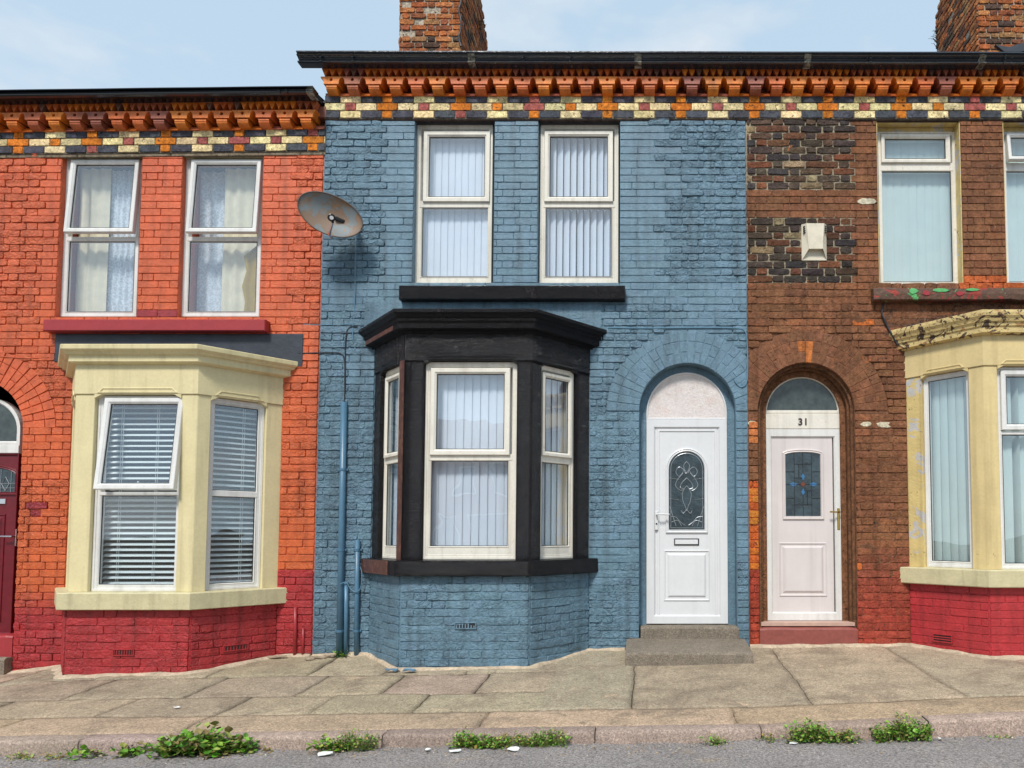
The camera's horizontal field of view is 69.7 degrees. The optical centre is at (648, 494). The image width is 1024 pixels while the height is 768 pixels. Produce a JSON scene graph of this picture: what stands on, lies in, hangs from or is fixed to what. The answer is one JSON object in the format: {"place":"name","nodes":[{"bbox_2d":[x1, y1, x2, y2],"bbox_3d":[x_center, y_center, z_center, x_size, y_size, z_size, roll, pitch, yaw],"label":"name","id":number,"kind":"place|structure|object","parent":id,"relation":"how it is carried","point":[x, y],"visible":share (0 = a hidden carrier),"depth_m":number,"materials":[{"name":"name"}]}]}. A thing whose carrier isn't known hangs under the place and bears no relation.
{"place":"outdoors","nodes":[
{"label":"outdoors","id":0,"kind":"place"},
{"bbox_2d":[0,0,939,99],"label":"sky","id":1,"kind":"structure","parent":0,"point":[45,44],"materials":[{"name":"blue"}]},
{"bbox_2d":[0,646,1023,735],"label":"pavement","id":2,"kind":"structure","parent":0,"point":[588,688],"depth_m":5.67,"materials":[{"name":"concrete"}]},
{"bbox_2d":[0,86,326,679],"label":"terraced house","id":3,"kind":"structure","parent":2,"relation":"on","point":[160,272],"depth_m":7.26,"materials":[{"name":"brick"}]},
{"bbox_2d":[0,456,17,631],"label":"door","id":4,"kind":"structure","parent":3,"relation":"in","point":[8,464],"depth_m":7.34,"materials":[{"name":"red wood"}]},
{"bbox_2d":[0,356,48,358],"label":"cable","id":5,"kind":"object","parent":3,"relation":"attached to","point":[23,358],"visible":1,"depth_m":7.26,"materials":[{"name":"brown plastic"}]},
{"bbox_2d":[60,158,142,317],"bbox_3d":[-5.646,-2.680,7.457,0.845,1.712,0.291,0,-3,0],"label":"window","id":6,"kind":"structure","parent":3,"relation":"in","point":[106,280],"depth_m":7.54,"materials":[{"name":"white plastic"}]},
{"bbox_2d":[91,396,182,590],"bbox_3d":[-4.736,-0.019,6.673,0.817,1.821,0.269,0,-3,0],"label":"window","id":7,"kind":"structure","parent":3,"relation":"in","point":[105,407],"depth_m":6.72,"materials":[{"name":"white plastic"}]},
{"bbox_2d":[181,157,263,317],"bbox_3d":[-4.393,-2.679,7.472,0.862,1.712,0.321,0,-3,0],"label":"window","id":8,"kind":"structure","parent":3,"relation":"in","point":[229,230],"depth_m":7.53,"materials":[{"name":"white plastic"}]},
{"bbox_2d":[205,398,264,590],"bbox_3d":[-4.031,-0.004,6.967,0.117,1.821,0.495,-3,-4,40],"label":"window","id":9,"kind":"structure","parent":3,"relation":"in","point":[256,493],"depth_m":7.00,"materials":[{"name":"white plastic"}]},
{"bbox_2d":[293,607,296,654],"bbox_3d":[-3.500,1.359,7.114,0.041,0.485,0.033,0,-3,0],"label":"drainpipe","id":10,"kind":"object","parent":3,"relation":"attached to","point":[294,630],"visible":1,"depth_m":7.10,"materials":[{"name":"red metal"}]},
{"bbox_2d":[301,628,304,654],"bbox_3d":[-3.421,1.462,7.113,0.029,0.280,0.026,0,-3,0],"label":"drainpipe","id":11,"kind":"object","parent":3,"relation":"attached to","point":[303,640],"visible":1,"depth_m":7.10,"materials":[{"name":"red metal"}]},
{"bbox_2d":[267,655,286,657],"bbox_3d":[-3.634,1.583,7.025,0.200,0.028,0.054,0,-3,0],"label":"mortar chip","id":12,"kind":"object","parent":2,"relation":"on","point":[276,656],"visible":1,"depth_m":7.01,"materials":[{"name":"concrete"}]},
{"bbox_2d":[312,655,325,658],"bbox_3d":[-3.200,1.578,6.976,0.130,0.028,0.055,1,-3,-18],"label":"mortar chip","id":13,"kind":"object","parent":2,"relation":"on","point":[322,657],"visible":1,"depth_m":6.96,"materials":[{"name":"concrete"}]},
{"bbox_2d":[333,649,350,657],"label":"weed","id":14,"kind":"object","parent":2,"relation":"on","point":[341,654],"visible":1,"depth_m":7.04,"materials":[{"name":"green plant"}]},
{"bbox_2d":[385,668,397,671],"bbox_3d":[-2.313,1.576,6.470,0.123,0.029,0.056,0,-3,0],"label":"slate chip","id":15,"kind":"object","parent":2,"relation":"on","point":[393,669],"visible":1,"depth_m":6.45,"materials":[{"name":"blue stone"}]},
{"bbox_2d":[402,668,415,671],"bbox_3d":[-2.143,1.573,6.442,0.123,0.029,0.055,0,-3,0],"label":"slate chip","id":16,"kind":"object","parent":2,"relation":"on","point":[407,669],"visible":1,"depth_m":6.43,"materials":[{"name":"blue stone"}]},
{"bbox_2d":[0,711,1023,756],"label":"kerb","id":17,"kind":"structure","parent":2,"relation":"on","point":[981,724],"depth_m":4.73,"materials":[{"name":"stone"}]},
{"bbox_2d":[296,0,1023,671],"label":"terraced house","id":18,"kind":"structure","parent":2,"relation":"on","point":[546,464],"depth_m":7.28,"materials":[{"name":"brick"}]},
{"bbox_2d":[298,352,344,401],"bbox_3d":[-3.429,-1.183,7.257,0.742,0.527,0.020,0,-3,0],"label":"cable","id":19,"kind":"object","parent":18,"relation":"attached to","point":[330,352],"visible":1,"depth_m":7.26,"materials":[{"name":"grey plastic"}]},
{"bbox_2d":[304,324,349,324],"bbox_3d":[-3.244,-1.730,7.287,0.518,0.017,0.013,0,-3,0],"label":"cable","id":20,"kind":"object","parent":18,"relation":"attached to","point":[326,324],"visible":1,"depth_m":7.28,"materials":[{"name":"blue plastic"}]},
{"bbox_2d":[297,191,362,238],"bbox_3d":[-3.013,-2.724,7.052,0.523,0.464,0.608,-2,-4,31],"label":"satellite dish","id":21,"kind":"object","parent":18,"relation":"attached to","point":[331,216],"visible":1,"depth_m":7.05,"materials":[{"name":"grey metal"}]},
{"bbox_2d":[335,402,348,656],"bbox_3d":[-3.054,0.342,7.155,0.109,2.551,0.074,0,-3,0],"label":"drainpipe","id":22,"kind":"object","parent":18,"relation":"attached to","point":[341,550],"visible":0.96,"depth_m":7.13,"materials":[{"name":"blue metal"}]},
{"bbox_2d":[344,582,348,654],"bbox_3d":[-2.993,1.243,7.110,0.054,0.749,0.041,0,-3,0],"label":"drainpipe","id":23,"kind":"object","parent":18,"relation":"attached to","point":[346,603],"visible":0.79,"depth_m":7.10,"materials":[{"name":"blue metal"}]},
{"bbox_2d":[344,326,356,393],"bbox_3d":[-3.011,-1.369,7.264,0.123,0.692,0.020,0,-3,0],"label":"cable","id":24,"kind":"object","parent":18,"relation":"attached to","point":[345,356],"visible":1,"depth_m":7.26,"materials":[{"name":"grey plastic"}]},
{"bbox_2d":[340,567,361,591],"bbox_3d":[-2.935,0.837,7.096,0.220,0.248,0.015,0,-3,0],"label":"cable","id":25,"kind":"object","parent":18,"relation":"attached to","point":[361,582],"visible":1,"depth_m":7.09,"materials":[{"name":"blue plastic"}]},
{"bbox_2d":[352,236,355,348],"bbox_3d":[-2.982,-2.058,7.304,0.044,1.175,0.018,0,-3,0],"label":"cable","id":26,"kind":"object","parent":18,"relation":"attached to","point":[355,290],"visible":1,"depth_m":7.30,"materials":[{"name":"blue plastic"}]},
{"bbox_2d":[352,540,362,655],"bbox_3d":[-2.891,1.032,7.124,0.099,1.171,0.063,0,-3,0],"label":"drainpipe","id":27,"kind":"object","parent":18,"relation":"attached to","point":[357,630],"visible":0.91,"depth_m":7.11,"materials":[{"name":"blue metal"}]},
{"bbox_2d":[382,366,399,558],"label":"window","id":28,"kind":"structure","parent":18,"relation":"in","point":[390,458],"depth_m":7.08,"materials":[{"name":"white plastic"}]},
{"bbox_2d":[415,123,494,282],"bbox_3d":[-2.013,-3.038,7.489,0.851,1.722,0.140,0,-3,0],"label":"window","id":29,"kind":"structure","parent":18,"relation":"in","point":[455,179],"depth_m":7.51,"materials":[{"name":"white plastic"}]},
{"bbox_2d":[423,362,516,558],"bbox_3d":[-1.656,-0.321,6.749,0.863,1.849,0.154,0,-3,0],"label":"window","id":30,"kind":"structure","parent":18,"relation":"in","point":[471,407],"depth_m":6.77,"materials":[{"name":"white plastic"}]},
{"bbox_2d":[540,365,573,558],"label":"window","id":31,"kind":"structure","parent":18,"relation":"in","point":[560,457],"depth_m":7.05,"materials":[{"name":"white plastic"}]},
{"bbox_2d":[539,123,619,283],"bbox_3d":[-0.715,-3.038,7.491,0.875,1.722,0.144,0,-3,0],"label":"window","id":32,"kind":"structure","parent":18,"relation":"in","point":[552,135],"depth_m":7.50,"materials":[{"name":"white plastic"}]},
{"bbox_2d":[608,327,747,387],"bbox_3d":[0.305,-1.393,7.265,1.418,0.620,0.018,0,-3,0],"label":"cable","id":33,"kind":"object","parent":18,"relation":"attached to","point":[694,327],"visible":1,"depth_m":7.28,"materials":[{"name":"blue plastic"}]},
{"bbox_2d":[655,428,718,614],"bbox_3d":[0.397,0.295,7.299,0.660,1.993,0.132,0,-3,0],"label":"door","id":34,"kind":"structure","parent":18,"relation":"in","point":[686,459],"depth_m":7.31,"materials":[{"name":"white plastic"}]},
{"bbox_2d":[746,0,1023,660],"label":"terraced house","id":35,"kind":"structure","parent":2,"relation":"on","point":[885,490],"depth_m":7.30,"materials":[{"name":"brown brick"}]},
{"bbox_2d":[772,438,839,611],"bbox_3d":[1.624,0.323,7.372,0.692,1.861,0.132,0,-3,0],"label":"door","id":36,"kind":"structure","parent":35,"relation":"in","point":[802,472],"depth_m":7.39,"materials":[{"name":"white plastic"}]},
{"bbox_2d":[801,223,826,260],"bbox_3d":[1.694,-2.578,7.302,0.255,0.376,0.070,0,-3,0],"label":"alarm box","id":37,"kind":"object","parent":35,"relation":"attached to","point":[813,242],"visible":1,"depth_m":7.29,"materials":[{"name":"plastic"}]},
{"bbox_2d":[881,303,898,344],"bbox_3d":[2.450,-1.730,7.271,0.176,0.436,0.025,0,-3,0],"label":"cable","id":38,"kind":"object","parent":35,"relation":"attached to","point":[889,330],"visible":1,"depth_m":7.26,"materials":[{"name":"grey plastic"}]},
{"bbox_2d":[876,121,962,284],"bbox_3d":[2.791,-3.008,7.485,0.866,1.721,0.236,0,-3,0],"label":"window","id":39,"kind":"structure","parent":35,"relation":"in","point":[919,164],"depth_m":7.55,"materials":[{"name":"white plastic"}]},
{"bbox_2d":[923,370,972,567],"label":"window","id":40,"kind":"structure","parent":35,"relation":"in","point":[948,434],"depth_m":7.04,"materials":[{"name":"white plastic"}]},
{"bbox_2d":[997,367,1023,568],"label":"window","id":41,"kind":"structure","parent":35,"relation":"in","point":[1010,380],"depth_m":6.77,"materials":[{"name":"white plastic"}]},
{"bbox_2d":[1002,121,1023,282],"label":"window","id":42,"kind":"structure","parent":35,"relation":"in","point":[1013,133],"depth_m":7.55,"materials":[{"name":"white plastic"}]},
{"bbox_2d":[0,736,1023,767],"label":"road","id":43,"kind":"structure","parent":0,"point":[965,752],"depth_m":4.44,"materials":[{"name":"grey asphalt"}]},
{"bbox_2d":[5,749,71,761],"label":"weed","id":44,"kind":"object","parent":43,"relation":"on","point":[55,757],"visible":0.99,"depth_m":4.63,"materials":[{"name":"green plant"}]},
{"bbox_2d":[67,744,105,759],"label":"weed","id":45,"kind":"object","parent":43,"relation":"on","point":[75,752],"visible":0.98,"depth_m":4.65,"materials":[{"name":"green plant"}]},
{"bbox_2d":[109,741,149,758],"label":"weed","id":46,"kind":"object","parent":43,"relation":"on","point":[124,753],"visible":0.92,"depth_m":4.63,"materials":[{"name":"green plant"}]},
{"bbox_2d":[143,721,242,759],"bbox_3d":[-2.929,1.597,4.663,0.562,0.254,0.369,1,-3,-22],"label":"weed","id":47,"kind":"object","parent":43,"relation":"on","point":[174,745],"visible":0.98,"depth_m":4.62,"materials":[{"name":"green plant"}]},
{"bbox_2d":[220,732,258,755],"bbox_3d":[-2.637,1.621,4.660,0.215,0.145,0.166,0,-3,0],"label":"weed","id":48,"kind":"object","parent":43,"relation":"on","point":[244,745],"visible":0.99,"depth_m":4.66,"materials":[{"name":"green plant"}]},
{"bbox_2d":[259,746,272,752],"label":"weed","id":49,"kind":"object","parent":43,"relation":"on","point":[264,749],"visible":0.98,"depth_m":4.66,"materials":[{"name":"green plant"}]},
{"bbox_2d":[318,751,332,755],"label":"litter","id":50,"kind":"object","parent":43,"relation":"on","point":[322,753],"visible":1,"depth_m":4.54,"materials":[{"name":"white paper"}]},
{"bbox_2d":[306,733,346,752],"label":"weed","id":51,"kind":"object","parent":43,"relation":"on","point":[328,744],"visible":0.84,"depth_m":4.64,"materials":[{"name":"green plant"}]},
{"bbox_2d":[331,728,381,752],"bbox_3d":[-1.892,1.584,4.655,0.326,0.170,0.184,0,-3,0],"label":"weed","id":52,"kind":"object","parent":43,"relation":"on","point":[346,742],"visible":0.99,"depth_m":4.65,"materials":[{"name":"green plant"}]},
{"bbox_2d":[446,726,484,748],"bbox_3d":[-1.183,1.577,4.666,0.239,0.160,0.132,0,-3,0],"label":"weed","id":53,"kind":"object","parent":43,"relation":"on","point":[457,744],"visible":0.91,"depth_m":4.66,"materials":[{"name":"green plant"}]},
{"bbox_2d":[464,733,505,748],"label":"weed","id":54,"kind":"object","parent":43,"relation":"on","point":[486,740],"visible":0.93,"depth_m":4.64,"materials":[{"name":"green plant"}]},
{"bbox_2d":[2,651,1012,767],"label":"grit","id":55,"kind":"object","parent":43,"relation":"on","point":[476,752],"visible":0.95,"depth_m":4.59,"materials":[{"name":"gravel"}]},
{"bbox_2d":[487,730,534,748],"bbox_3d":[-0.888,1.590,4.667,0.326,0.125,0.147,0,-3,0],"label":"weed","id":56,"kind":"object","parent":43,"relation":"on","point":[517,738],"visible":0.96,"depth_m":4.66,"materials":[{"name":"green plant"}]},
{"bbox_2d":[507,746,519,750],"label":"litter","id":57,"kind":"object","parent":43,"relation":"on","point":[515,748],"visible":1,"depth_m":4.58,"materials":[{"name":"white paper"}]},
{"bbox_2d":[520,726,570,747],"bbox_3d":[-0.665,1.571,4.660,0.336,0.156,0.161,0,-3,0],"label":"weed","id":58,"kind":"object","parent":43,"relation":"on","point":[548,740],"visible":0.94,"depth_m":4.65,"materials":[{"name":"green plant"}]},
{"bbox_2d":[699,733,723,745],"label":"weed","id":59,"kind":"object","parent":43,"relation":"on","point":[715,740],"visible":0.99,"depth_m":4.67,"materials":[{"name":"green plant"}]},
{"bbox_2d":[755,732,779,742],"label":"weed","id":60,"kind":"object","parent":43,"relation":"on","point":[772,740],"visible":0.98,"depth_m":4.67,"materials":[{"name":"green plant"}]},
{"bbox_2d":[780,716,838,743],"bbox_3d":[1.041,1.533,4.663,0.373,0.173,0.213,0,-3,0],"label":"weed","id":61,"kind":"object","parent":43,"relation":"on","point":[811,738],"visible":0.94,"depth_m":4.64,"materials":[{"name":"green plant"}]},
{"bbox_2d":[825,727,861,743],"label":"weed","id":62,"kind":"object","parent":43,"relation":"on","point":[843,735],"visible":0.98,"depth_m":4.65,"materials":[{"name":"green plant"}]},
{"bbox_2d":[869,712,934,743],"bbox_3d":[1.655,1.516,4.667,0.431,0.196,0.234,0,-3,0],"label":"weed","id":63,"kind":"object","parent":43,"relation":"on","point":[922,733],"visible":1,"depth_m":4.64,"materials":[{"name":"green plant"}]},
{"bbox_2d":[981,734,1016,739],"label":"weed","id":64,"kind":"object","parent":43,"relation":"on","point":[999,736],"visible":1,"depth_m":4.66,"materials":[{"name":"green plant"}]}
]}

